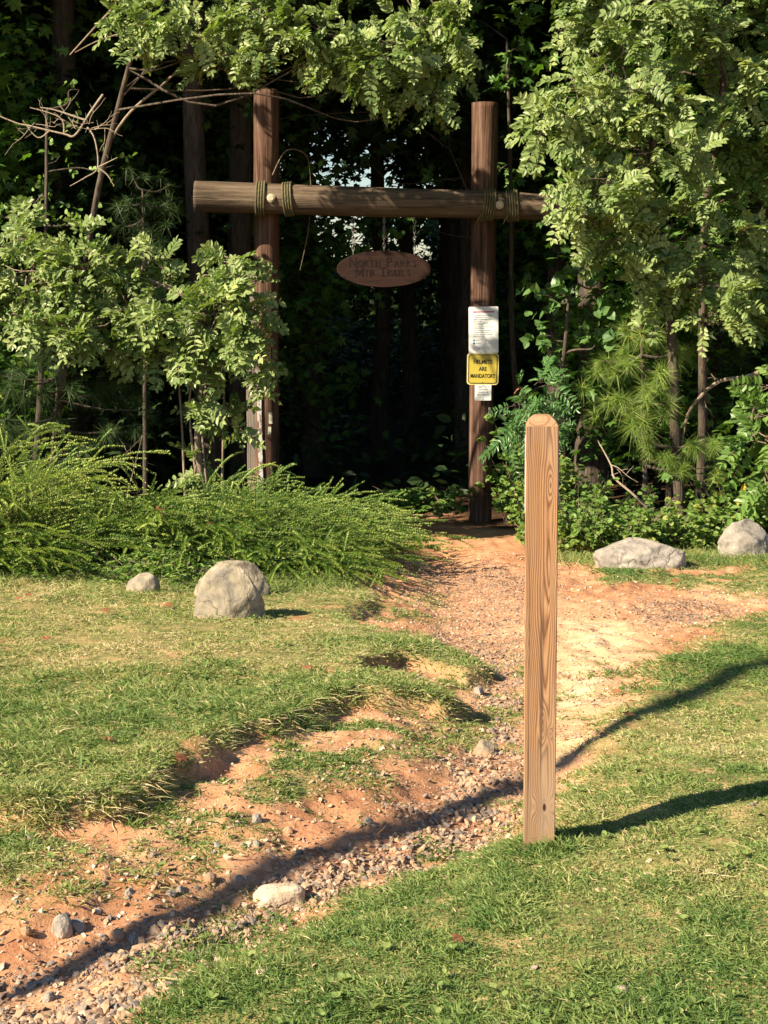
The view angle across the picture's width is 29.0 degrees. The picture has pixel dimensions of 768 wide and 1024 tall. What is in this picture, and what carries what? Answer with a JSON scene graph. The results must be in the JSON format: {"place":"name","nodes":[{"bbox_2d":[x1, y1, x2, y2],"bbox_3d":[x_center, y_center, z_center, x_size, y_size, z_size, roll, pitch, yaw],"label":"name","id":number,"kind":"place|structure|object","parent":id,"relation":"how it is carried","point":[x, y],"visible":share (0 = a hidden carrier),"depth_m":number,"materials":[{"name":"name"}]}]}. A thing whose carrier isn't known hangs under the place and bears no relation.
{"place":"outdoors","nodes":[
{"label":"outdoors","id":0,"kind":"place"},
{"bbox_2d":[280,133,439,288],"label":"sky","id":1,"kind":"structure","parent":0,"point":[365,181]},
{"bbox_2d":[0,542,767,1023],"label":"grass","id":2,"kind":"structure","parent":0,"point":[40,744],"depth_m":4.17,"materials":[{"name":"plant"}]},
{"bbox_2d":[451,932,465,943],"bbox_3d":[0.157,0.907,3.167,0.035,0.013,0.036,0,9,0],"label":"fallen leaf","id":3,"kind":"object","parent":2,"relation":"on","point":[458,937],"visible":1,"depth_m":3.17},
{"bbox_2d":[0,376,767,1023],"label":"ground","id":4,"kind":"structure","parent":0,"point":[496,536],"depth_m":5.00,"materials":[{"name":"soil"}]},
{"bbox_2d":[20,926,31,935],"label":"stone","id":5,"kind":"object","parent":4,"relation":"on","point":[26,930],"visible":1,"depth_m":3.44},
{"bbox_2d":[0,11,85,481],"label":"forest tree","id":6,"kind":"object","parent":4,"relation":"on","point":[17,21],"visible":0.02,"depth_m":17.34,"materials":[{"name":"green plant"}]},
{"bbox_2d":[42,991,54,1002],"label":"stone","id":7,"kind":"object","parent":4,"relation":"on","point":[48,996],"visible":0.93,"depth_m":3.12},
{"bbox_2d":[0,0,116,475],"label":"forest sapling","id":8,"kind":"object","parent":4,"relation":"on","point":[15,106],"visible":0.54,"depth_m":14.96,"materials":[{"name":"green plant"}]},
{"bbox_2d":[0,0,123,460],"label":"forest tree","id":9,"kind":"object","parent":4,"relation":"on","point":[36,9],"visible":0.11,"depth_m":16.88,"materials":[{"name":"green plant"}]},
{"bbox_2d":[51,914,72,938],"bbox_3d":[-0.753,0.977,3.485,0.047,0.069,0.041,-5,10,-30],"label":"stone","id":10,"kind":"object","parent":4,"relation":"on","point":[61,928],"visible":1,"depth_m":3.47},
{"bbox_2d":[0,0,130,498],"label":"forest tree","id":11,"kind":"object","parent":4,"relation":"on","point":[63,11],"visible":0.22,"depth_m":15.95,"materials":[{"name":"green plant"}]},
{"bbox_2d":[0,79,136,503],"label":"understory tree","id":12,"kind":"object","parent":4,"relation":"on","point":[45,197],"visible":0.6,"depth_m":13.93,"materials":[{"name":"green plant"}]},
{"bbox_2d":[0,0,148,450],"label":"forest tree","id":13,"kind":"object","parent":4,"relation":"on","point":[92,66],"visible":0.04,"depth_m":17.97,"materials":[{"name":"green plant"}]},
{"bbox_2d":[0,0,154,253],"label":"forest tree","id":14,"kind":"object","parent":4,"relation":"on","point":[47,32],"visible":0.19,"depth_m":16.01,"materials":[{"name":"green plant"}]},
{"bbox_2d":[71,919,85,932],"bbox_3d":[-0.724,0.980,3.510,0.038,0.038,0.034,3,9,17],"label":"stone","id":15,"kind":"object","parent":4,"relation":"on","point":[78,925],"visible":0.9,"depth_m":3.50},
{"bbox_2d":[0,394,170,575],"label":"arching shrub","id":16,"kind":"object","parent":4,"relation":"on","point":[35,512],"visible":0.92,"depth_m":10.57,"materials":[{"name":"plant"}]},
{"bbox_2d":[0,313,177,537],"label":"pine sapling","id":17,"kind":"object","parent":4,"relation":"on","point":[51,418],"visible":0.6,"depth_m":12.92,"materials":[{"name":"green plant"}]},
{"bbox_2d":[0,59,182,458],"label":"forest sapling","id":18,"kind":"object","parent":4,"relation":"on","point":[109,81],"visible":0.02,"depth_m":19.04,"materials":[{"name":"green plant"}]},
{"bbox_2d":[0,0,220,404],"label":"forest tree","id":19,"kind":"object","parent":4,"relation":"on","point":[135,97],"visible":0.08,"depth_m":18.95,"materials":[{"name":"green plant"}]},
{"bbox_2d":[44,60,177,119],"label":"forest tree","id":20,"kind":"object","parent":4,"relation":"on","point":[96,68],"visible":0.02,"depth_m":21.51,"materials":[{"name":"green plant"}]},
{"bbox_2d":[110,928,124,941],"bbox_3d":[-0.625,0.992,3.484,0.036,0.035,0.032,0,9,0],"label":"stone","id":21,"kind":"object","parent":4,"relation":"on","point":[117,934],"visible":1,"depth_m":3.47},
{"bbox_2d":[0,18,235,510],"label":"forest sapling","id":22,"kind":"object","parent":4,"relation":"on","point":[107,194],"visible":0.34,"depth_m":15.89,"materials":[{"name":"green plant"}]},
{"bbox_2d":[74,101,170,424],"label":"forest sapling","id":23,"kind":"object","parent":4,"relation":"on","point":[126,257],"depth_m":21.34,"materials":[{"name":"green plant"}]},
{"bbox_2d":[124,888,134,895],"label":"stone","id":24,"kind":"object","parent":4,"relation":"on","point":[130,891],"visible":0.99,"depth_m":3.67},
{"bbox_2d":[128,934,137,941],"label":"stone","id":25,"kind":"object","parent":4,"relation":"on","point":[132,937],"visible":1,"depth_m":3.47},
{"bbox_2d":[124,435,155,494],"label":"bare twigs","id":26,"kind":"object","parent":4,"relation":"on","point":[135,462],"visible":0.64,"depth_m":12.49,"materials":[{"name":"wood"}]},
{"bbox_2d":[126,572,159,593],"bbox_3d":[-1.475,0.465,9.111,0.212,0.183,0.177,0,9,0],"label":"rock","id":27,"kind":"object","parent":4,"relation":"on","point":[143,581],"visible":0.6,"depth_m":9.06,"materials":[{"name":"stone"}]},
{"bbox_2d":[0,195,288,507],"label":"locust shrub","id":28,"kind":"object","parent":4,"relation":"on","point":[239,341],"visible":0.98,"depth_m":12.54,"materials":[{"name":"green plant"}]},
{"bbox_2d":[101,164,194,499],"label":"pine sapling","id":29,"kind":"object","parent":4,"relation":"on","point":[161,207],"visible":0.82,"depth_m":14.38,"materials":[{"name":"green plant"}]},
{"bbox_2d":[127,90,183,338],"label":"forest sapling","id":30,"kind":"object","parent":4,"relation":"on","point":[165,163],"visible":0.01,"depth_m":26.84,"materials":[{"name":"green plant"}]},
{"bbox_2d":[0,535,318,587],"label":"weed patch","id":31,"kind":"object","parent":4,"relation":"on","point":[165,568],"visible":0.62,"depth_m":9.85,"materials":[{"name":"green plant"}]},
{"bbox_2d":[165,889,175,897],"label":"stone","id":32,"kind":"object","parent":4,"relation":"on","point":[172,892],"visible":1,"depth_m":3.69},
{"bbox_2d":[176,885,184,893],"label":"stone","id":33,"kind":"object","parent":4,"relation":"on","point":[179,889],"visible":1,"depth_m":3.72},
{"bbox_2d":[175,752,190,762],"bbox_3d":[-0.616,0.752,4.558,0.048,0.024,0.058,0,9,0],"label":"fallen leaf","id":34,"kind":"object","parent":4,"relation":"on","point":[179,757],"visible":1,"depth_m":4.56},
{"bbox_2d":[110,71,296,402],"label":"forest sapling","id":35,"kind":"object","parent":4,"relation":"on","point":[174,135],"visible":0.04,"depth_m":22.80,"materials":[{"name":"green plant"}]},
{"bbox_2d":[84,64,330,439],"bbox_3d":[-3.098,-7.567,21.396,6.719,13.724,5.352,0,9,-1],"label":"forest tree","id":36,"kind":"object","parent":4,"relation":"on","point":[157,148],"visible":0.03,"depth_m":21.88,"materials":[{"name":"green plant"}]},
{"bbox_2d":[203,872,216,883],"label":"stone","id":37,"kind":"object","parent":4,"relation":"on","point":[209,878],"visible":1,"depth_m":3.79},
{"bbox_2d":[87,67,335,417],"bbox_3d":[-4.008,-8.627,21.620,7.109,15.769,8.625,0,9,-3],"label":"forest tree","id":38,"kind":"object","parent":4,"relation":"on","point":[174,127],"visible":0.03,"depth_m":21.65,"materials":[{"name":"green plant"}]},
{"bbox_2d":[0,451,435,581],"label":"arching shrub","id":39,"kind":"object","parent":4,"relation":"on","point":[235,522],"visible":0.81,"depth_m":10.40,"materials":[{"name":"plant"}]},
{"bbox_2d":[119,143,320,455],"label":"forest sapling","id":40,"kind":"object","parent":4,"relation":"on","point":[213,225],"visible":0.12,"depth_m":19.95,"materials":[{"name":"green plant"}]},
{"bbox_2d":[169,180,287,416],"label":"forest sapling","id":41,"kind":"object","parent":4,"relation":"on","point":[221,312],"depth_m":26.48,"materials":[{"name":"green plant"}]},
{"bbox_2d":[193,562,266,618],"bbox_3d":[-0.815,0.453,7.813,0.412,0.374,0.290,0,9,0],"label":"boulder","id":42,"kind":"object","parent":4,"relation":"on","point":[229,590],"visible":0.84,"depth_m":7.72,"materials":[{"name":"stone"}]},
{"bbox_2d":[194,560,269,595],"bbox_3d":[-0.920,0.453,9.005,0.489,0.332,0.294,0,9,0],"label":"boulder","id":43,"kind":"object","parent":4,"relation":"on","point":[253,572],"visible":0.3,"depth_m":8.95,"materials":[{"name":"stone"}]},
{"bbox_2d":[86,0,392,493],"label":"forest tree","id":44,"kind":"object","parent":4,"relation":"on","point":[240,233],"visible":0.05,"depth_m":16.92,"materials":[{"name":"green plant"}]},
{"bbox_2d":[0,0,483,515],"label":"overhanging locust","id":45,"kind":"object","parent":4,"relation":"on","point":[364,60],"visible":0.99,"depth_m":12.02,"materials":[{"name":"green plant"}]},
{"bbox_2d":[81,0,417,502],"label":"forest tree","id":46,"kind":"object","parent":4,"relation":"on","point":[193,118],"visible":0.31,"depth_m":15.98,"materials":[{"name":"green plant"}]},
{"bbox_2d":[245,274,253,494],"bbox_3d":[-1.332,-1.074,15.065,0.120,2.661,0.090,0,9,0],"label":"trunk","id":47,"kind":"object","parent":4,"relation":"on","point":[250,448],"visible":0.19,"depth_m":15.05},
{"bbox_2d":[252,320,256,479],"bbox_3d":[-1.282,-0.839,14.990,0.062,2.197,0.040,0,9,0],"label":"weathered board","id":48,"kind":"object","parent":4,"relation":"on","point":[254,405],"visible":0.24,"depth_m":14.96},
{"bbox_2d":[252,813,262,823],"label":"stone","id":49,"kind":"object","parent":4,"relation":"on","point":[257,817],"visible":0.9,"depth_m":4.21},
{"bbox_2d":[256,355,262,489],"bbox_3d":[-1.244,-0.710,14.939,0.063,1.965,0.030,0,9,0],"label":"weathered board","id":50,"kind":"object","parent":4,"relation":"on","point":[259,427],"visible":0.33,"depth_m":14.91,"materials":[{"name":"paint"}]},
{"bbox_2d":[147,9,401,474],"bbox_3d":[-1.386,-3.371,18.187,3.183,6.708,3.100,0,9,2],"label":"forest sapling","id":51,"kind":"object","parent":4,"relation":"on","point":[296,239],"visible":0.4,"depth_m":18.05,"materials":[{"name":"green plant"}]},
{"bbox_2d":[253,883,304,907],"bbox_3d":[-0.265,0.972,3.746,0.134,0.067,0.060,-2,9,-12],"label":"rock","id":52,"kind":"object","parent":4,"relation":"on","point":[284,895],"depth_m":3.72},
{"bbox_2d":[253,183,319,311],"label":"forest sapling","id":53,"kind":"object","parent":4,"relation":"on","point":[284,255],"depth_m":39.98,"materials":[{"name":"green plant"}]},
{"bbox_2d":[282,826,292,833],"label":"stone","id":54,"kind":"object","parent":4,"relation":"on","point":[287,830],"visible":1,"depth_m":4.17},
{"bbox_2d":[168,475,483,591],"bbox_3d":[-0.362,0.245,11.111,2.171,0.693,4.074,0,9,0],"label":"arching shrub","id":55,"kind":"object","parent":4,"relation":"on","point":[354,554],"visible":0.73,"depth_m":10.13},
{"bbox_2d":[117,0,539,477],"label":"forest tree","id":56,"kind":"object","parent":4,"relation":"on","point":[365,129],"visible":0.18,"depth_m":17.93,"materials":[{"name":"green plant"}]},
{"bbox_2d":[293,486,382,511],"bbox_3d":[-0.575,-0.111,15.998,1.160,0.400,1.086,-4,10,-26],"label":"weed patch","id":57,"kind":"object","parent":4,"relation":"on","point":[351,497],"visible":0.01,"depth_m":15.88,"materials":[{"name":"green plant"}]},
{"bbox_2d":[242,86,470,239],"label":"understory tree","id":58,"kind":"object","parent":4,"relation":"on","point":[427,174],"visible":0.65,"depth_m":16.31,"materials":[{"name":"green plant"}]},
{"bbox_2d":[175,12,540,453],"bbox_3d":[0.152,-6.757,21.090,6.040,12.338,4.811,2,9,10],"label":"forest tree","id":59,"kind":"object","parent":4,"relation":"on","point":[411,397],"visible":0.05,"depth_m":21.39,"materials":[{"name":"green plant"}]},
{"bbox_2d":[281,131,442,342],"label":"woodland","id":60,"kind":"object","parent":4,"relation":"on","point":[368,302],"depth_m":46.05,"materials":[{"name":"plant"}]},
{"bbox_2d":[170,3,561,463],"bbox_3d":[-0.263,-6.373,19.774,5.425,12.034,6.582,-2,9,-11],"label":"forest tree","id":61,"kind":"object","parent":4,"relation":"on","point":[379,389],"visible":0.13,"depth_m":20.24,"materials":[{"name":"green plant"}]},
{"bbox_2d":[307,12,458,442],"bbox_3d":[0.800,-8.792,21.691,9.096,16.305,9.727,-2,9,-12],"label":"forest tree","id":62,"kind":"object","parent":4,"relation":"on","point":[449,273],"visible":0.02,"depth_m":22.62,"materials":[{"name":"brown plant"}]},
{"bbox_2d":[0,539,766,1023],"bbox_3d":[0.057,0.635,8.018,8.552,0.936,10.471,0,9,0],"label":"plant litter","id":63,"kind":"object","parent":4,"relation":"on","point":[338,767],"visible":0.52,"depth_m":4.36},
{"bbox_2d":[0,312,767,499],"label":"forest undergrowth","id":64,"kind":"object","parent":4,"relation":"on","point":[429,405],"visible":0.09,"depth_m":20.66,"materials":[{"name":"green plant"}]},
{"bbox_2d":[0,545,767,909],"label":"tall grass","id":65,"kind":"structure","parent":4,"relation":"on","point":[290,581],"depth_m":9.81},
{"bbox_2d":[193,88,581,521],"bbox_3d":[0.047,-1.846,14.741,3.774,4.575,0.564,0,9,0],"label":"trail gateway","id":66,"kind":"object","parent":4,"relation":"on","point":[266,198],"visible":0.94,"depth_m":14.47,"materials":[{"name":"wood"}]},
{"bbox_2d":[272,149,310,268],"bbox_3d":[-0.872,-2.934,14.453,0.152,1.147,0.467,7,11,39],"label":"hanging vine","id":67,"kind":"object","parent":66,"relation":"hanging from","point":[310,184],"visible":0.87,"depth_m":14.41,"materials":[{"name":"brown plant"}]},
{"bbox_2d":[337,216,430,286],"bbox_3d":[0.000,-2.557,14.518,0.924,0.716,0.047,0,9,0],"label":"hanging sign","id":68,"kind":"object","parent":66,"relation":"hanging from","point":[384,268],"visible":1,"depth_m":14.52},
{"bbox_2d":[468,306,497,352],"bbox_3d":[0.986,-1.803,14.733,0.294,0.459,0.006,-1,9,0],"label":"rules sign","id":69,"kind":"object","parent":66,"relation":"attached to","point":[483,329],"visible":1,"depth_m":14.73,"materials":[{"name":"white"}]},
{"bbox_2d":[467,353,498,384],"bbox_3d":[0.982,-1.423,14.792,0.314,0.314,0.008,0,9,0],"label":"helmet sign","id":70,"kind":"object","parent":66,"relation":"attached to","point":[482,368],"visible":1,"depth_m":14.79,"materials":[{"name":"yellow"}]},
{"bbox_2d":[475,385,490,399],"bbox_3d":[0.987,-1.192,14.829,0.165,0.160,0.007,0,9,0],"label":"pet sign","id":71,"kind":"object","parent":66,"relation":"attached to","point":[482,392],"visible":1,"depth_m":14.83,"materials":[{"name":"grey"}]},
{"bbox_2d":[363,482,457,513],"bbox_3d":[0.377,-0.170,16.422,1.059,0.319,1.114,3,10,21],"label":"weed patch","id":72,"kind":"object","parent":4,"relation":"on","point":[416,498],"visible":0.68,"depth_m":16.20,"materials":[{"name":"green plant"}]},
{"bbox_2d":[326,30,555,188],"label":"forest tree","id":73,"kind":"object","parent":4,"relation":"on","point":[505,149],"depth_m":20.47,"materials":[{"name":"green plant"}]},
{"bbox_2d":[387,161,535,398],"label":"forest sapling","id":74,"kind":"object","parent":4,"relation":"on","point":[432,241],"visible":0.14,"depth_m":28.58,"materials":[{"name":"green plant"}]},
{"bbox_2d":[425,218,505,327],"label":"forest sapling","id":75,"kind":"object","parent":4,"relation":"on","point":[434,228],"depth_m":37.04,"materials":[{"name":"green plant"}]},
{"bbox_2d":[321,0,623,496],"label":"forest tree","id":76,"kind":"object","parent":4,"relation":"on","point":[595,467],"visible":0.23,"depth_m":16.22,"materials":[{"name":"green plant"}]},
{"bbox_2d":[393,0,562,473],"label":"forest tree","id":77,"kind":"object","parent":4,"relation":"on","point":[461,391],"visible":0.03,"depth_m":19.26,"materials":[{"name":"brown plant"}]},
{"bbox_2d":[473,686,483,694],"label":"stone","id":78,"kind":"object","parent":4,"relation":"on","point":[479,690],"visible":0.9,"depth_m":6.40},
{"bbox_2d":[473,739,494,757],"bbox_3d":[0.359,0.857,5.328,0.089,0.077,0.071,5,10,28],"label":"stone","id":79,"kind":"object","parent":4,"relation":"on","point":[484,748],"visible":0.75,"depth_m":5.30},
{"bbox_2d":[433,136,547,357],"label":"forest sapling","id":80,"kind":"object","parent":4,"relation":"on","point":[505,283],"visible":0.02,"depth_m":32.39,"materials":[{"name":"green plant"}]},
{"bbox_2d":[433,135,547,346],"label":"forest sapling","id":81,"kind":"object","parent":4,"relation":"on","point":[505,272],"depth_m":33.08,"materials":[{"name":"green plant"}]},
{"bbox_2d":[458,0,535,450],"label":"understory tree","id":82,"kind":"object","parent":4,"relation":"on","point":[510,182],"visible":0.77,"depth_m":14.89,"materials":[{"name":"green plant"}]},
{"bbox_2d":[429,118,575,417],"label":"forest sapling","id":83,"kind":"object","parent":4,"relation":"on","point":[505,344],"visible":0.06,"depth_m":23.16,"materials":[{"name":"green plant"}]},
{"bbox_2d":[426,414,596,526],"bbox_3d":[1.319,-0.372,14.492,0.952,1.139,1.958,-6,11,-36],"label":"vine clump","id":84,"kind":"object","parent":4,"relation":"on","point":[505,501],"visible":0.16,"depth_m":14.59,"materials":[{"name":"green plant"}]},
{"bbox_2d":[477,355,580,481],"bbox_3d":[1.204,-0.492,12.470,0.832,1.636,0.844,0,9,0],"label":"sumac shrub","id":85,"kind":"object","parent":4,"relation":"on","point":[516,428],"visible":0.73,"depth_m":12.37,"materials":[{"name":"green plant"}]},
{"bbox_2d":[340,0,726,470],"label":"forest tree","id":86,"kind":"object","parent":4,"relation":"on","point":[491,67],"visible":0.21,"depth_m":17.03,"materials":[{"name":"green plant"}]},
{"bbox_2d":[458,136,618,437],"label":"forest sapling","id":87,"kind":"object","parent":4,"relation":"on","point":[533,353],"visible":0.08,"depth_m":20.30,"materials":[{"name":"green plant"}]},
{"bbox_2d":[523,414,559,847],"bbox_3d":[0.407,0.443,3.876,0.092,1.397,0.086,0,9,5],"label":"wooden post","id":88,"kind":"object","parent":4,"relation":"on","point":[542,498],"visible":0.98,"depth_m":3.81,"materials":[{"name":"brown wood"}]},
{"bbox_2d":[515,261,629,420],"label":"redbud tree","id":89,"kind":"object","parent":4,"relation":"on","point":[558,278],"visible":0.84,"depth_m":13.38,"materials":[{"name":"green plant"}]},
{"bbox_2d":[464,14,695,470],"bbox_3d":[2.828,-3.574,18.626,3.199,6.923,3.285,-4,10,-23],"label":"forest sapling","id":90,"kind":"object","parent":4,"relation":"on","point":[537,240],"visible":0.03,"depth_m":18.91,"materials":[{"name":"green plant"}]},
{"bbox_2d":[482,0,767,493],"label":"forest tree","id":91,"kind":"object","parent":4,"relation":"on","point":[524,48],"visible":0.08,"depth_m":15.23,"materials":[{"name":"green plant"}]},
{"bbox_2d":[499,454,760,554],"bbox_3d":[2.153,-0.052,12.475,2.386,0.837,1.689,0,9,0],"label":"bramble bush","id":92,"kind":"object","parent":4,"relation":"on","point":[593,525],"visible":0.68,"depth_m":12.19,"materials":[{"name":"green plant"}]},
{"bbox_2d":[597,440,652,508],"bbox_3d":[2.001,-0.225,12.299,0.515,0.726,0.188,5,10,29],"label":"dead branch","id":93,"kind":"object","parent":92,"relation":"in","point":[632,493],"visible":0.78,"depth_m":12.24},
{"bbox_2d":[504,0,767,517],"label":"locust tree","id":94,"kind":"object","parent":4,"relation":"on","point":[638,99],"visible":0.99,"depth_m":11.68,"materials":[{"name":"green plant"}]},
{"bbox_2d":[653,368,767,511],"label":"bare branch","id":95,"kind":"object","parent":94,"relation":"attached to","point":[712,385],"visible":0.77,"depth_m":12.46,"materials":[{"name":"brown plant"}]},
{"bbox_2d":[508,36,767,494],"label":"forest sapling","id":96,"kind":"object","parent":4,"relation":"on","point":[692,376],"visible":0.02,"depth_m":17.00,"materials":[{"name":"green plant"}]},
{"bbox_2d":[593,537,685,569],"bbox_3d":[1.865,0.324,10.826,0.677,0.281,0.456,0,9,0],"label":"boulder","id":97,"kind":"object","parent":4,"relation":"on","point":[634,552],"visible":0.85,"depth_m":10.69,"materials":[{"name":"grey stone"}]},
{"bbox_2d":[519,1,767,511],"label":"forest sapling","id":98,"kind":"object","parent":4,"relation":"on","point":[596,339],"visible":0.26,"depth_m":14.79,"materials":[{"name":"green plant"}]},
{"bbox_2d":[541,45,748,463],"bbox_3d":[3.398,-3.361,18.473,3.016,6.355,2.937,5,10,28],"label":"forest sapling","id":99,"kind":"object","parent":4,"relation":"on","point":[683,368],"visible":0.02,"depth_m":18.50,"materials":[{"name":"green plant"}]},
{"bbox_2d":[527,0,767,63],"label":"forest tree","id":100,"kind":"object","parent":4,"relation":"on","point":[538,37],"visible":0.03,"depth_m":15.64,"materials":[{"name":"green plant"}]},
{"bbox_2d":[572,304,730,506],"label":"pine sapling","id":101,"kind":"object","parent":4,"relation":"on","point":[714,445],"visible":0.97,"depth_m":12.43,"materials":[{"name":"green plant"}]},
{"bbox_2d":[624,186,767,429],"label":"forest sapling","id":102,"kind":"object","parent":4,"relation":"on","point":[732,342],"depth_m":22.56,"materials":[{"name":"green plant"}]},
{"bbox_2d":[647,19,767,480],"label":"forest sapling","id":103,"kind":"object","parent":4,"relation":"on","point":[736,360],"visible":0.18,"depth_m":14.69,"materials":[{"name":"green plant"}]},
{"bbox_2d":[655,0,767,509],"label":"locust tree","id":104,"kind":"object","parent":4,"relation":"on","point":[731,153],"visible":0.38,"depth_m":12.90,"materials":[{"name":"plant"}]},
{"bbox_2d":[656,459,767,548],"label":"bramble bush","id":105,"kind":"object","parent":4,"relation":"on","point":[722,499],"visible":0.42,"depth_m":12.45,"materials":[{"name":"green plant"}]},
{"bbox_2d":[682,45,743,466],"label":"forest tree","id":106,"kind":"object","parent":4,"relation":"on","point":[687,434],"visible":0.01,"depth_m":18.97,"materials":[{"name":"brown plant"}]},
{"bbox_2d":[711,365,767,525],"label":"locust sapling","id":107,"kind":"object","parent":4,"relation":"on","point":[749,410],"visible":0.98,"depth_m":12.11,"materials":[{"name":"green plant"}]},
{"bbox_2d":[717,519,767,557],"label":"boulder","id":108,"kind":"object","parent":4,"relation":"on","point":[748,535],"visible":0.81,"depth_m":11.50,"materials":[{"name":"grey stone"}]},
{"bbox_2d":[0,549,767,1023],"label":"gravel","id":109,"kind":"structure","parent":0,"point":[110,1005],"depth_m":4.09,"materials":[{"name":"gravel"}]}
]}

